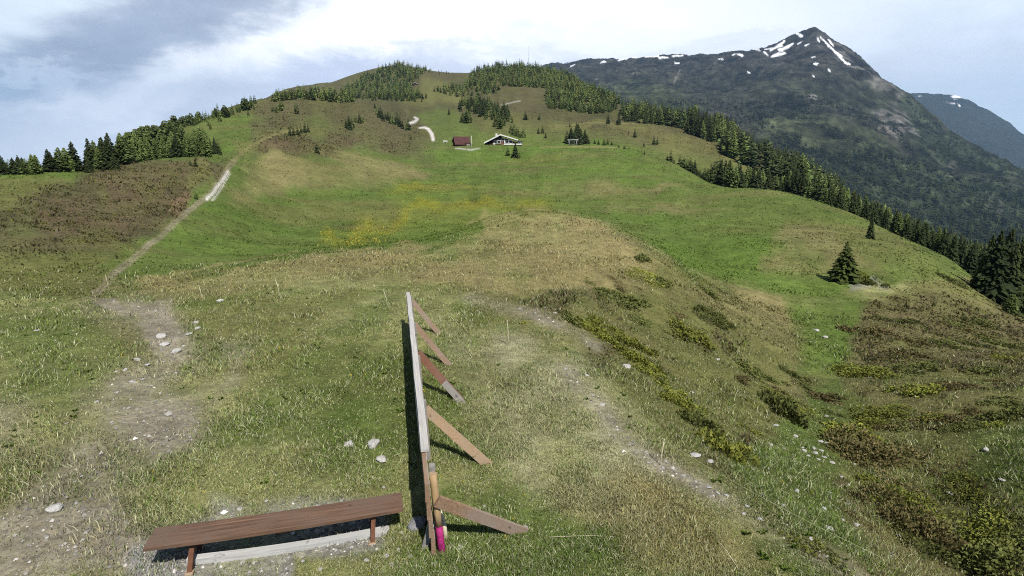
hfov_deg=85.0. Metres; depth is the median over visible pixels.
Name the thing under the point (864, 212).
spruce tree
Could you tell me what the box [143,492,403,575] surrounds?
bench
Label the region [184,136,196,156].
larch tree
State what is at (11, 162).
spruce tree
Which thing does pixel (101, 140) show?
spruce tree
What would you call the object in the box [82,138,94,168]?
spruce tree
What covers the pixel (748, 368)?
dwarf shrub
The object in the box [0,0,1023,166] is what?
sky
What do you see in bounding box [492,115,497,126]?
larch tree
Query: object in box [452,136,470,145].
shed
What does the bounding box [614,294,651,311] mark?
dwarf shrub
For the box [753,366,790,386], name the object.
dwarf shrub
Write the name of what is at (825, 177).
larch tree
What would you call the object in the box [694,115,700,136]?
spruce tree
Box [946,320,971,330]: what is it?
dwarf shrub
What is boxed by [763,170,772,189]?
spruce tree
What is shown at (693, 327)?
dwarf shrub
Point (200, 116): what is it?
broad tree
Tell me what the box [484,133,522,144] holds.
chalet
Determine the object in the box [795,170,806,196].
spruce tree
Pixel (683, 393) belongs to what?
juniper shrub
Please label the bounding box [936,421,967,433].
dwarf shrub
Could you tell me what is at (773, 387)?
alpenrose shrub
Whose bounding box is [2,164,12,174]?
spruce tree
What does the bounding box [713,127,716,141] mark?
larch tree
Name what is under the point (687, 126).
spruce tree
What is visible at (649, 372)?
juniper shrub
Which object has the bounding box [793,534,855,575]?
dwarf shrub
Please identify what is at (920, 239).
spruce tree
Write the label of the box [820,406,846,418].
dwarf shrub
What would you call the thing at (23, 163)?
larch tree
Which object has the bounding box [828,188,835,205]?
spruce tree
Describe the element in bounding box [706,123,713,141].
spruce tree
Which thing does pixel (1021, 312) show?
spruce tree
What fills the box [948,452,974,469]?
alpenrose shrub
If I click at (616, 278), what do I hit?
alpenrose shrub
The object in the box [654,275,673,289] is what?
dwarf shrub
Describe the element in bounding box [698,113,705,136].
spruce tree
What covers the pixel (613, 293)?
dwarf shrub
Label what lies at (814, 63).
mountain
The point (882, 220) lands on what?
spruce tree
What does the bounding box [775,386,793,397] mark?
dwarf shrub
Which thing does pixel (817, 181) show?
larch tree
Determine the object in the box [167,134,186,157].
spruce tree
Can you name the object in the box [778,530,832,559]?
juniper shrub
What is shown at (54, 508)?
stone
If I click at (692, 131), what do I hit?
spruce tree
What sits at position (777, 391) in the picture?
juniper shrub
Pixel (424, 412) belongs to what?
windbreak fence
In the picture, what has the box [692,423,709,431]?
dwarf shrub
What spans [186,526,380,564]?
beam
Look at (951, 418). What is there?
alpenrose shrub
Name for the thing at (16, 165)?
spruce tree
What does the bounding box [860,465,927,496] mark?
alpenrose shrub
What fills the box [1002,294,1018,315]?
broad tree
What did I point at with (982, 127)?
distant mountain
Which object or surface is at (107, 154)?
spruce tree
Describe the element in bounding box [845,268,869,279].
juniper shrub
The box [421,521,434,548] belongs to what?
wood offcut
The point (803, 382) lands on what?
dwarf shrub
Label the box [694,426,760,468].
juniper shrub
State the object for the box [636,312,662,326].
dwarf shrub
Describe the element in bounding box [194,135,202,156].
larch tree
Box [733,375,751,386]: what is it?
alpenrose shrub
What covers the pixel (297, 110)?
larch tree
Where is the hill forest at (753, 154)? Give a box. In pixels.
[270,58,988,255]
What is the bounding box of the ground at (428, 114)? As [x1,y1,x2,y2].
[0,66,1023,575]
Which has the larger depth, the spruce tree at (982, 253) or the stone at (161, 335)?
the spruce tree at (982, 253)
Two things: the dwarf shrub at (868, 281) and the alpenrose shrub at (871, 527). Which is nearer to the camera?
the alpenrose shrub at (871, 527)
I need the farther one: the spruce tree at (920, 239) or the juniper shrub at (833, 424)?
the spruce tree at (920, 239)
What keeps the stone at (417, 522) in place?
on the ground at (428, 114)
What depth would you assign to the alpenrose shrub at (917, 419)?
13.90 m
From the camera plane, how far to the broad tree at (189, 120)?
215.98 m
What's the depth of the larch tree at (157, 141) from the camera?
104.30 m
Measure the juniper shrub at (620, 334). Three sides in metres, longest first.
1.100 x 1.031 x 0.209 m
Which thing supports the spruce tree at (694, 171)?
on the ground at (428, 114)
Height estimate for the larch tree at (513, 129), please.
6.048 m
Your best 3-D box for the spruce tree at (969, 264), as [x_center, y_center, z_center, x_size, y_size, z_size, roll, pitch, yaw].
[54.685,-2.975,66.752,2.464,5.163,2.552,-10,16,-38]
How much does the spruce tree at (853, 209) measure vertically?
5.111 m
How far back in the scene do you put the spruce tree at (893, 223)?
100.14 m
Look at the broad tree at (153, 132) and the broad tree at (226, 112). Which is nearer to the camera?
the broad tree at (153, 132)
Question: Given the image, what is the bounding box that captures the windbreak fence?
[406,292,528,554]
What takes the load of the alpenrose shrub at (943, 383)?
on the ground at (428, 114)
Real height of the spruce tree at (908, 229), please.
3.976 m
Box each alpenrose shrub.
[606,274,625,282]
[615,283,641,292]
[671,311,688,320]
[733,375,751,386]
[770,384,787,395]
[801,390,850,405]
[817,422,927,470]
[835,324,893,336]
[839,501,878,532]
[848,481,988,559]
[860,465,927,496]
[868,418,909,430]
[879,349,939,360]
[891,336,938,347]
[902,410,947,424]
[902,447,935,465]
[903,381,953,389]
[912,413,971,429]
[923,461,956,471]
[925,467,947,477]
[931,319,961,329]
[936,381,991,390]
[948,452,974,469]
[954,406,995,416]
[957,327,997,340]
[982,377,1007,381]
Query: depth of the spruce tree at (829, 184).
127.30 m
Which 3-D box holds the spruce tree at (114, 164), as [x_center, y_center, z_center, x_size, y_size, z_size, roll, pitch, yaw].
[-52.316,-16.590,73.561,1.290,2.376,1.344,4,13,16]
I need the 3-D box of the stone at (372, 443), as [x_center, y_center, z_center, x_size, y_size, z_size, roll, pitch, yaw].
[-1.976,2.237,8.013,0.180,0.113,0.229,-14,9,-18]
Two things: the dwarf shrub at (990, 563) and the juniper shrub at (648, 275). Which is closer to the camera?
the dwarf shrub at (990, 563)
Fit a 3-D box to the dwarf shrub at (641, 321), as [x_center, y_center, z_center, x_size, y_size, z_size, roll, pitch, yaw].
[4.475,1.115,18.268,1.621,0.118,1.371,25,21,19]
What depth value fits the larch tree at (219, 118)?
213.12 m
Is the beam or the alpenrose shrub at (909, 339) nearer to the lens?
the beam
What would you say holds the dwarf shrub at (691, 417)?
on the ground at (428, 114)
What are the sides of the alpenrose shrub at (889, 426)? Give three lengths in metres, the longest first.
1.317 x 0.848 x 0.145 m
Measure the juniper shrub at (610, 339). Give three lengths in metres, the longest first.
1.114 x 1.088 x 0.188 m
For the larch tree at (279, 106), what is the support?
on the ground at (428, 114)
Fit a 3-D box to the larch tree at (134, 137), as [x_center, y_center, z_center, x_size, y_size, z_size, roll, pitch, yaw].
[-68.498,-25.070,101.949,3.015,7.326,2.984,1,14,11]
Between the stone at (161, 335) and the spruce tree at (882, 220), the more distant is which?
the spruce tree at (882, 220)
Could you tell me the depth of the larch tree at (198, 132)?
129.68 m
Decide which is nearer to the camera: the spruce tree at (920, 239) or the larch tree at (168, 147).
the spruce tree at (920, 239)
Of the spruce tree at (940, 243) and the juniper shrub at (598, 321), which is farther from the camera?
the spruce tree at (940, 243)
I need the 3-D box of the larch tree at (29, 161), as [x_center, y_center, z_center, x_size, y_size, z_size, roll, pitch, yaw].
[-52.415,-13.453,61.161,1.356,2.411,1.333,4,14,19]
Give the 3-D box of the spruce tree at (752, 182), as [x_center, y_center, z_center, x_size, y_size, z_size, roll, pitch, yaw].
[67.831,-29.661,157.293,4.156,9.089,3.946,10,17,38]
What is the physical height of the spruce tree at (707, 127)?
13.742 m
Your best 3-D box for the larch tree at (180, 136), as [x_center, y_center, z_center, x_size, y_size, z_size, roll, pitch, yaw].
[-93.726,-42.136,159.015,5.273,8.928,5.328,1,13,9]
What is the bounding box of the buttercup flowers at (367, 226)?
[317,152,576,248]
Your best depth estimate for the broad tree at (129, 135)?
168.37 m
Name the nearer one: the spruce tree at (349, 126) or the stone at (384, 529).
the stone at (384, 529)
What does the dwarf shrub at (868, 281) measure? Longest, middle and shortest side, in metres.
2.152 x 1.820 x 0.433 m
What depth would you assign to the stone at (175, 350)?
11.92 m
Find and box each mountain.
[542,27,1023,246]
[910,93,1023,168]
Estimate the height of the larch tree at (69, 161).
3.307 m
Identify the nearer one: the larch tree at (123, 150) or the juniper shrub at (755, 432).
the juniper shrub at (755, 432)
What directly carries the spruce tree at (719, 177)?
on the ground at (428, 114)
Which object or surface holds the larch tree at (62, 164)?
on the ground at (428, 114)
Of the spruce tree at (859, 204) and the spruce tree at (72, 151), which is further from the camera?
the spruce tree at (859, 204)
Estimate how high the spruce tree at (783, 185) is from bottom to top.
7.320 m
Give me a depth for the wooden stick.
6.08 m
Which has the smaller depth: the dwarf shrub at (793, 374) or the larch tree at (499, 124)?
the dwarf shrub at (793, 374)
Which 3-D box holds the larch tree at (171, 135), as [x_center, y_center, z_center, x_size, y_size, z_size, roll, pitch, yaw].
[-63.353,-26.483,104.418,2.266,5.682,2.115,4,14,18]
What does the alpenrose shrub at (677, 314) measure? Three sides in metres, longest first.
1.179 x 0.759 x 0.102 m
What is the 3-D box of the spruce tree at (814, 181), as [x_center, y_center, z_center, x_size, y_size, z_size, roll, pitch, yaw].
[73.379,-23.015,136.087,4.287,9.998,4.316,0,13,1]
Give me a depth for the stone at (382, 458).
7.59 m
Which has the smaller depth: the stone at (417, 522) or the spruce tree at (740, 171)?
the stone at (417, 522)
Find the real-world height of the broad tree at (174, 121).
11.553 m
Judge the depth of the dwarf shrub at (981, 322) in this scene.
30.73 m
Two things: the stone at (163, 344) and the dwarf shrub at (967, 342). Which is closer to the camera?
the stone at (163, 344)
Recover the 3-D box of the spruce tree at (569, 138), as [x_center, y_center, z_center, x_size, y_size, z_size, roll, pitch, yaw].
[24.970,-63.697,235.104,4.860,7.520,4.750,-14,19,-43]
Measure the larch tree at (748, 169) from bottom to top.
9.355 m
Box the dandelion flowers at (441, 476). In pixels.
[84,252,845,573]
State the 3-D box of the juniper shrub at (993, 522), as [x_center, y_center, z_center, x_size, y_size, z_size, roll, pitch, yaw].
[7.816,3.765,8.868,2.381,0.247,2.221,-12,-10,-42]
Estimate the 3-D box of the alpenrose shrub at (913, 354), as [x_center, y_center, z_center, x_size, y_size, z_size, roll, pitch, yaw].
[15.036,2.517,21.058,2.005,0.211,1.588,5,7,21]
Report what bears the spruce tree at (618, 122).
on the ground at (428, 114)
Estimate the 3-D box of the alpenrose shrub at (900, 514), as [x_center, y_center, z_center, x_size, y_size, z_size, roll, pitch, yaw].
[6.712,3.784,8.974,1.621,0.496,2.486,14,10,-14]
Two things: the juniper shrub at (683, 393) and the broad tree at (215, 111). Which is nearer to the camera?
the juniper shrub at (683, 393)
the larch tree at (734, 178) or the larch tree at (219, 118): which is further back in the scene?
the larch tree at (219, 118)
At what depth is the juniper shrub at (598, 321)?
16.28 m
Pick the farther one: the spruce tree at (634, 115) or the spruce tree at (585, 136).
the spruce tree at (634, 115)
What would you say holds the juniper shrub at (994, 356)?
on the ground at (428, 114)
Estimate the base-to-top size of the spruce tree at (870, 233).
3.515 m
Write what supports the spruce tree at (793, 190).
on the ground at (428, 114)
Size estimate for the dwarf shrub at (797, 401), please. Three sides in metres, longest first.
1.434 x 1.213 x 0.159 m
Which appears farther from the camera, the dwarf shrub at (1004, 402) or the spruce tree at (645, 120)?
the spruce tree at (645, 120)
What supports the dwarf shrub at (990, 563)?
on the ground at (428, 114)
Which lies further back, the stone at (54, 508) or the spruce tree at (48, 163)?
the spruce tree at (48, 163)
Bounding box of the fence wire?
[665,441,877,555]
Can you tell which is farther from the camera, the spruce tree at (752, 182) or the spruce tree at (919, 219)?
the spruce tree at (752, 182)
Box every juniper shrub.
[576,315,607,334]
[588,313,615,329]
[590,323,617,340]
[591,331,626,345]
[608,325,638,341]
[612,344,642,360]
[615,336,660,357]
[620,350,663,372]
[624,271,657,287]
[630,266,665,287]
[633,362,669,382]
[650,378,691,400]
[656,393,692,409]
[661,390,709,414]
[667,319,717,350]
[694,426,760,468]
[738,422,763,436]
[765,387,794,401]
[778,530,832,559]
[781,398,815,414]
[819,420,887,443]
[828,362,902,378]
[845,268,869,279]
[848,403,946,429]
[853,473,943,523]
[884,382,946,396]
[933,470,995,505]
[942,498,1023,560]
[980,420,1006,428]
[990,354,1016,359]
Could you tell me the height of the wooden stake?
0.910 m
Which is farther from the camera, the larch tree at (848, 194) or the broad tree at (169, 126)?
the broad tree at (169, 126)
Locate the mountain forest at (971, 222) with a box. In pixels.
[668,91,1023,249]
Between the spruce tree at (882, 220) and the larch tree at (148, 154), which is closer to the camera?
the larch tree at (148, 154)
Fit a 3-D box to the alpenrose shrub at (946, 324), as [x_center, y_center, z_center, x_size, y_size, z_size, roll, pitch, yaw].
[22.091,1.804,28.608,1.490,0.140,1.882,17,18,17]
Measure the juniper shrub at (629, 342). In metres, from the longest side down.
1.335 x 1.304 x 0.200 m
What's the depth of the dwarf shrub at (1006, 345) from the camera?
25.56 m
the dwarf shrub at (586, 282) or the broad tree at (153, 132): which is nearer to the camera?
the dwarf shrub at (586, 282)
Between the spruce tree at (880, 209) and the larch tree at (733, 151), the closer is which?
the spruce tree at (880, 209)
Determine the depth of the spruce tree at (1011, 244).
45.48 m
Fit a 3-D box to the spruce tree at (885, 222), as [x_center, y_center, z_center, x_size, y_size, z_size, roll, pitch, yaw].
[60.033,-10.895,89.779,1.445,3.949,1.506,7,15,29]
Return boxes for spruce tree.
[0,156,9,171]
[0,165,8,174]
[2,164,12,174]
[9,158,14,173]
[12,155,20,174]
[16,157,27,174]
[42,149,59,172]
[67,141,84,171]
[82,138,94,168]
[83,156,94,172]
[97,138,103,151]
[98,137,104,156]
[98,137,119,169]
[104,132,123,164]
[109,153,120,169]
[120,136,135,162]
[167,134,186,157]
[212,137,218,153]
[346,117,351,129]
[510,142,518,157]
[566,128,572,143]
[570,132,575,144]
[574,124,578,137]
[576,128,584,144]
[583,130,587,143]
[616,113,620,124]
[631,103,637,121]
[643,107,647,123]
[684,116,689,133]
[688,115,696,135]
[689,107,693,128]
[692,160,697,174]
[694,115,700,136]
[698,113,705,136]
[705,117,712,138]
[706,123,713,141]
[714,159,724,186]
[737,164,742,179]
[737,172,746,187]
[747,167,757,187]
[754,169,762,188]
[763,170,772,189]
[780,176,785,190]
[783,174,790,192]
[790,170,799,194]
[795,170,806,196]
[812,174,817,187]
[824,180,830,195]
[824,241,862,284]
[826,183,834,205]
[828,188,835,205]
[834,186,845,210]
[848,192,858,215]
[857,194,861,214]
[859,201,870,220]
[865,211,875,239]
[869,203,879,224]
[877,203,883,218]
[878,210,889,227]
[881,208,889,229]
[889,210,898,231]
[901,218,911,240]
[910,221,920,242]
[912,218,921,234]
[916,224,926,246]
[925,223,931,248]
[934,228,946,252]
[938,232,951,256]
[945,234,959,265]
[957,235,962,250]
[957,238,967,265]
[960,242,977,275]
[969,234,997,294]
[975,230,1016,304]
[977,245,986,261]
[1000,241,1023,314]
[1001,227,1019,277]
[1004,225,1012,245]
[1013,227,1021,249]
[1017,237,1023,316]
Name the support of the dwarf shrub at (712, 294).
on the ground at (428, 114)
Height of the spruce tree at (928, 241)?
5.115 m
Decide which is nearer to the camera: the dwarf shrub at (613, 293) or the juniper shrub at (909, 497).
the juniper shrub at (909, 497)
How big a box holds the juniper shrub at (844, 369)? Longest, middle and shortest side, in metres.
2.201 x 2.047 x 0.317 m
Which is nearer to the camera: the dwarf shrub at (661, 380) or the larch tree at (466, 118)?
the dwarf shrub at (661, 380)
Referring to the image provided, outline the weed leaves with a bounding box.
[1,250,997,575]
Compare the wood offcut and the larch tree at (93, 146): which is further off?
the larch tree at (93, 146)
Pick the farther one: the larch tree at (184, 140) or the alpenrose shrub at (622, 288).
the larch tree at (184, 140)
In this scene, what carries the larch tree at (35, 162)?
on the ground at (428, 114)
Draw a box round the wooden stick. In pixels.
[438,488,447,538]
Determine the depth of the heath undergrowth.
31.76 m
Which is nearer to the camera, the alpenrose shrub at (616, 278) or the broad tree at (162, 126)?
the alpenrose shrub at (616, 278)
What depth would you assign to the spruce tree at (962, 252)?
72.06 m
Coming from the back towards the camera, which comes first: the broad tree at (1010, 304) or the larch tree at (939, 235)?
the larch tree at (939, 235)
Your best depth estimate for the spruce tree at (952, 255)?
69.84 m
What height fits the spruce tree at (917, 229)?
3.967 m
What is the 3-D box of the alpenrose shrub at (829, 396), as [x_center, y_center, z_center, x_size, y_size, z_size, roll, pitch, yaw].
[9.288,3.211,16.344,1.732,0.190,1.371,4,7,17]
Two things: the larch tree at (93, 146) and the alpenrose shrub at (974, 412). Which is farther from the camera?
the larch tree at (93, 146)
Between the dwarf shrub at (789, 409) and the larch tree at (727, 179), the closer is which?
the dwarf shrub at (789, 409)
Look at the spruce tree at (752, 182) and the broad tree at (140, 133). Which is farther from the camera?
the broad tree at (140, 133)
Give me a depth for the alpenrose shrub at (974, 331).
27.49 m
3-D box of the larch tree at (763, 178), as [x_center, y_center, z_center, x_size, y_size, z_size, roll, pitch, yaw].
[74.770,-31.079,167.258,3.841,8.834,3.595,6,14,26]
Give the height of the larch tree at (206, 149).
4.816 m
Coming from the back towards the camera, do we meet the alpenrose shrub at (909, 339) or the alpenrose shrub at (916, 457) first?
the alpenrose shrub at (909, 339)
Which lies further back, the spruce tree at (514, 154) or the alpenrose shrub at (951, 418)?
the spruce tree at (514, 154)
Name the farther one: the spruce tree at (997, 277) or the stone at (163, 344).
the spruce tree at (997, 277)
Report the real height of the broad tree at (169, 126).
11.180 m
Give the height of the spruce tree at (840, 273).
2.965 m
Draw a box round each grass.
[0,105,1023,380]
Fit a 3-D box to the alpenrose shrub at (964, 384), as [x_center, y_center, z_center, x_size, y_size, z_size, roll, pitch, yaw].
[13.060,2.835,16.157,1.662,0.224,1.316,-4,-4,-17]
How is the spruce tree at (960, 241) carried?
on the ground at (428, 114)
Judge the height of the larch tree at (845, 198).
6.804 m
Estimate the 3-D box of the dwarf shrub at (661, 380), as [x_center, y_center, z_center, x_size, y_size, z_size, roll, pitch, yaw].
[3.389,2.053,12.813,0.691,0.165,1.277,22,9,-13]
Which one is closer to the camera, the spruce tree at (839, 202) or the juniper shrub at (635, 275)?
the juniper shrub at (635, 275)
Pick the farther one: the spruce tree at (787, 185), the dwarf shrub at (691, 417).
the spruce tree at (787, 185)
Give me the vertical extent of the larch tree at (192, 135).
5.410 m
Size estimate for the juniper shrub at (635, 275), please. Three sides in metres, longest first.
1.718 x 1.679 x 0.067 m
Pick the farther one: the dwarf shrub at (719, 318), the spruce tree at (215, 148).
the spruce tree at (215, 148)
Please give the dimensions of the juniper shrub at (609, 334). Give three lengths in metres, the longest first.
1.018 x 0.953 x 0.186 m
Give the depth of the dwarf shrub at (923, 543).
8.34 m
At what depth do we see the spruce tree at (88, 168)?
67.90 m
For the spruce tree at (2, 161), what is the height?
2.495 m
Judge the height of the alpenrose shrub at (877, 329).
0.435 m
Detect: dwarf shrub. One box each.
[560,309,583,328]
[583,276,595,286]
[592,286,617,297]
[598,289,621,301]
[611,336,628,348]
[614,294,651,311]
[627,311,670,334]
[634,253,652,262]
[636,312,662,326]
[641,366,672,389]
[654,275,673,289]
[676,407,728,438]
[688,325,711,335]
[691,304,735,330]
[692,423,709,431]
[695,282,731,304]
[735,357,763,382]
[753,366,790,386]
[756,387,808,429]
[758,384,806,406]
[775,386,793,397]
[778,364,810,380]
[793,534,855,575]
[797,377,816,391]
[802,410,827,424]
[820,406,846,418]
[857,276,890,287]
[865,419,911,434]
[869,315,920,324]
[874,517,968,569]
[886,360,942,375]
[932,338,973,351]
[936,272,970,290]
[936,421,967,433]
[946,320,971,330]
[946,335,985,347]
[951,531,1023,575]
[957,419,983,429]
[959,316,1002,329]
[961,329,997,341]
[962,365,1003,373]
[975,395,1023,406]
[977,405,1023,422]
[980,339,1023,348]
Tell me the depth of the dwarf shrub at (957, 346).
23.60 m
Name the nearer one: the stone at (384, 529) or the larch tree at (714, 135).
the stone at (384, 529)
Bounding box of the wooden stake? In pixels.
[429,471,444,553]
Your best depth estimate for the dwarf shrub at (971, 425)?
12.79 m
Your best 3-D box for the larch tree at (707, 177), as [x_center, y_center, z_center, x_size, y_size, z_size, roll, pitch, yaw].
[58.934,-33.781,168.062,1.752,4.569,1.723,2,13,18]
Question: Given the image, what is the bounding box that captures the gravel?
[2,299,854,575]
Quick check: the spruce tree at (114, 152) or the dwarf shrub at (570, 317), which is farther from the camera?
the spruce tree at (114, 152)
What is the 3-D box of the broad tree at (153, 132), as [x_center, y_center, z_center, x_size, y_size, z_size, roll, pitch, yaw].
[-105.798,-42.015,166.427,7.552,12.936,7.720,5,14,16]
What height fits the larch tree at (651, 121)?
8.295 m
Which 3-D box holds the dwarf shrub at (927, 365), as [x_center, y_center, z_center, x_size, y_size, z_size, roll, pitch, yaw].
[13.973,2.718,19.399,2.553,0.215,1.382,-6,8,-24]
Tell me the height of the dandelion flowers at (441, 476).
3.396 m
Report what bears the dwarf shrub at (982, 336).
on the ground at (428, 114)
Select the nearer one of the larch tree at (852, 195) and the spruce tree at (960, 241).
the spruce tree at (960, 241)
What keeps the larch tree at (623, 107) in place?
on the ground at (428, 114)
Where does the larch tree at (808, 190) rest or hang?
on the ground at (428, 114)
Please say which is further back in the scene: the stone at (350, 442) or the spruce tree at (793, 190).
the spruce tree at (793, 190)
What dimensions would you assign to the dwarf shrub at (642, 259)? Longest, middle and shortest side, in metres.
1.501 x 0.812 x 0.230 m
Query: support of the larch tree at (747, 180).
on the ground at (428, 114)
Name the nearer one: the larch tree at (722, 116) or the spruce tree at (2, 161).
the spruce tree at (2, 161)
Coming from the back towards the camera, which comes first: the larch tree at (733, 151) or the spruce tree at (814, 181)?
the larch tree at (733, 151)
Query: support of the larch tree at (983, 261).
on the ground at (428, 114)
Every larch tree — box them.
[19,158,27,174]
[26,154,36,173]
[30,155,43,173]
[52,147,69,171]
[61,148,76,171]
[89,140,101,163]
[93,147,103,169]
[114,136,131,164]
[124,132,137,161]
[130,131,140,162]
[130,138,138,162]
[138,137,146,161]
[144,139,154,160]
[151,138,159,159]
[155,135,160,157]
[159,135,167,158]
[166,138,171,157]
[168,130,173,144]
[176,124,185,145]
[182,133,188,154]
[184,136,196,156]
[190,131,195,146]
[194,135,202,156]
[195,126,205,145]
[201,133,210,156]
[217,111,222,121]
[278,100,283,110]
[293,101,299,113]
[462,109,470,122]
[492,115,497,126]
[497,116,502,128]
[511,123,515,134]
[621,100,624,115]
[649,111,653,123]
[700,120,706,138]
[705,169,709,181]
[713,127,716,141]
[719,113,724,124]
[723,160,733,187]
[727,130,738,158]
[729,166,739,187]
[744,166,749,181]
[745,168,751,186]
[761,170,765,187]
[778,176,783,190]
[795,153,806,172]
[802,178,814,199]
[813,174,822,195]
[815,175,827,195]
[819,185,827,203]
[842,188,848,211]
[846,188,849,201]
[849,190,856,205]
[893,212,903,235]
[931,228,941,250]
[970,260,988,287]
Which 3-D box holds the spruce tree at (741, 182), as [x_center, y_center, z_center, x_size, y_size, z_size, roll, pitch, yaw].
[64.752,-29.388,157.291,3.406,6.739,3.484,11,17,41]
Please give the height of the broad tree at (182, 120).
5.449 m
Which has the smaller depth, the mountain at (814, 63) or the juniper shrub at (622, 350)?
the juniper shrub at (622, 350)
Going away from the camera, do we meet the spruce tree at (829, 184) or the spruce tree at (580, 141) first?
the spruce tree at (829, 184)
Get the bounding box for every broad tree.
[122,132,131,146]
[135,126,147,143]
[145,125,163,147]
[158,120,166,134]
[162,121,175,148]
[167,115,184,132]
[179,116,187,126]
[187,113,193,124]
[195,111,202,122]
[213,108,217,117]
[222,107,229,117]
[241,99,250,110]
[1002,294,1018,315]
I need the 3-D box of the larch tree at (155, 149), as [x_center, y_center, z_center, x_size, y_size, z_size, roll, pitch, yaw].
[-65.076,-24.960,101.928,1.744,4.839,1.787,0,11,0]
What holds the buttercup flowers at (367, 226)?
on the ground at (428, 114)
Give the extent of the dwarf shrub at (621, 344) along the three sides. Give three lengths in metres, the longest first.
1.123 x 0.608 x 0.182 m
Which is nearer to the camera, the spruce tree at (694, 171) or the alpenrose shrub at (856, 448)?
the alpenrose shrub at (856, 448)
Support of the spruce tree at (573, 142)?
on the ground at (428, 114)
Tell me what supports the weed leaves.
on the ground at (428, 114)
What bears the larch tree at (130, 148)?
on the ground at (428, 114)
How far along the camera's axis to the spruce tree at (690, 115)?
338.45 m
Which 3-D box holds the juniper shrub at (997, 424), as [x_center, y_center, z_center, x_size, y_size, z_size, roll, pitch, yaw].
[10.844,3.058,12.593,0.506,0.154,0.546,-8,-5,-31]
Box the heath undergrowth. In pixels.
[0,98,1023,551]
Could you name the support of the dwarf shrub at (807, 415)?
on the ground at (428, 114)
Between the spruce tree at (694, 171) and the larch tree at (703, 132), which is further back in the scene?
the larch tree at (703, 132)
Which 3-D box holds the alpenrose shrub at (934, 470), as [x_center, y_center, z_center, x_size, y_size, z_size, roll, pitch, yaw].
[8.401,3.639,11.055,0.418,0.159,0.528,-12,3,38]
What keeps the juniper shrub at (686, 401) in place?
on the ground at (428, 114)
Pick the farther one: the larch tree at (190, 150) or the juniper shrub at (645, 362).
the larch tree at (190, 150)
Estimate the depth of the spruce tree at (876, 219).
100.91 m
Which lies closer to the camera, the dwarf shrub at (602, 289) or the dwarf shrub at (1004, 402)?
the dwarf shrub at (1004, 402)
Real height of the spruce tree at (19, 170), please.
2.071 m
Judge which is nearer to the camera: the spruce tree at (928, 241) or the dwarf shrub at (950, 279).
the dwarf shrub at (950, 279)
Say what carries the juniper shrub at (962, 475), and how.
on the ground at (428, 114)
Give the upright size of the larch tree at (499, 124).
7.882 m
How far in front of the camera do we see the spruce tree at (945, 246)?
71.81 m
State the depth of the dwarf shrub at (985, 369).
18.66 m
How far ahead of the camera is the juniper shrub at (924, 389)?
16.16 m
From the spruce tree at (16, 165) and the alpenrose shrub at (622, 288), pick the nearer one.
the alpenrose shrub at (622, 288)
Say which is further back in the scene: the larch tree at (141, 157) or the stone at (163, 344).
the larch tree at (141, 157)
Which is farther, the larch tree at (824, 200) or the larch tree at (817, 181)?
the larch tree at (817, 181)
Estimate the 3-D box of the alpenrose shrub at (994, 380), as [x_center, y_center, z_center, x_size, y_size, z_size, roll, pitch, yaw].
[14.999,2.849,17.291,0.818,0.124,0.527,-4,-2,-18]
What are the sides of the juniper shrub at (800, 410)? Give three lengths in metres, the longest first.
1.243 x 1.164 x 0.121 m
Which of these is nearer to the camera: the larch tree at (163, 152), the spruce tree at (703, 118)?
the larch tree at (163, 152)
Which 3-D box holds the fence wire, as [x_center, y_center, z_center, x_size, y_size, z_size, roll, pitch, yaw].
[2.923,2.419,6.671,0.004,0.281,2.588,-11,17,-41]
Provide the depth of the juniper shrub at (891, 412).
14.49 m
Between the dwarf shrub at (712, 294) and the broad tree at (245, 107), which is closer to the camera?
the dwarf shrub at (712, 294)
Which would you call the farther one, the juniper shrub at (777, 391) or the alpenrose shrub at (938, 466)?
the juniper shrub at (777, 391)
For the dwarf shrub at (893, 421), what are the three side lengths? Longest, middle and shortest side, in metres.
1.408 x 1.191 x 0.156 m
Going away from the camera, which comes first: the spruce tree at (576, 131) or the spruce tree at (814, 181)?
the spruce tree at (814, 181)
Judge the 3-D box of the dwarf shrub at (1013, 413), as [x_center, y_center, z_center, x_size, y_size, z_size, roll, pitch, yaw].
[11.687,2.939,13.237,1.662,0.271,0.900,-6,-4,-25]
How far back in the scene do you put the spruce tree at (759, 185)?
156.12 m
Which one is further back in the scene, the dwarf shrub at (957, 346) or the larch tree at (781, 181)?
the larch tree at (781, 181)
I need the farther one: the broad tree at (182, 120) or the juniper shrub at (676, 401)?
the broad tree at (182, 120)
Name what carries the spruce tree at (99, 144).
on the ground at (428, 114)
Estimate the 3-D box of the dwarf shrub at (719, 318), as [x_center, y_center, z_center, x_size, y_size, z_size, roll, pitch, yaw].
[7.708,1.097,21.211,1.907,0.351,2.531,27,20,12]
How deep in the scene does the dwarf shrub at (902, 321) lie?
27.48 m
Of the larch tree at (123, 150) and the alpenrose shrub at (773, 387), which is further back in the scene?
the larch tree at (123, 150)
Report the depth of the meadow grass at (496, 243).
39.19 m
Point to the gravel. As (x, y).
(224, 511)
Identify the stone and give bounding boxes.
[45,503,63,513]
[155,333,165,337]
[159,342,169,346]
[171,348,181,353]
[344,440,353,447]
[367,439,379,448]
[376,455,386,461]
[381,525,389,535]
[407,516,426,531]
[690,452,700,457]
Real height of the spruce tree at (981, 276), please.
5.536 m
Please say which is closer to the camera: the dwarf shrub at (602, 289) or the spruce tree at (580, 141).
the dwarf shrub at (602, 289)
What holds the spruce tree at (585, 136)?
on the ground at (428, 114)
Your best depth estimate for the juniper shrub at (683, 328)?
18.24 m

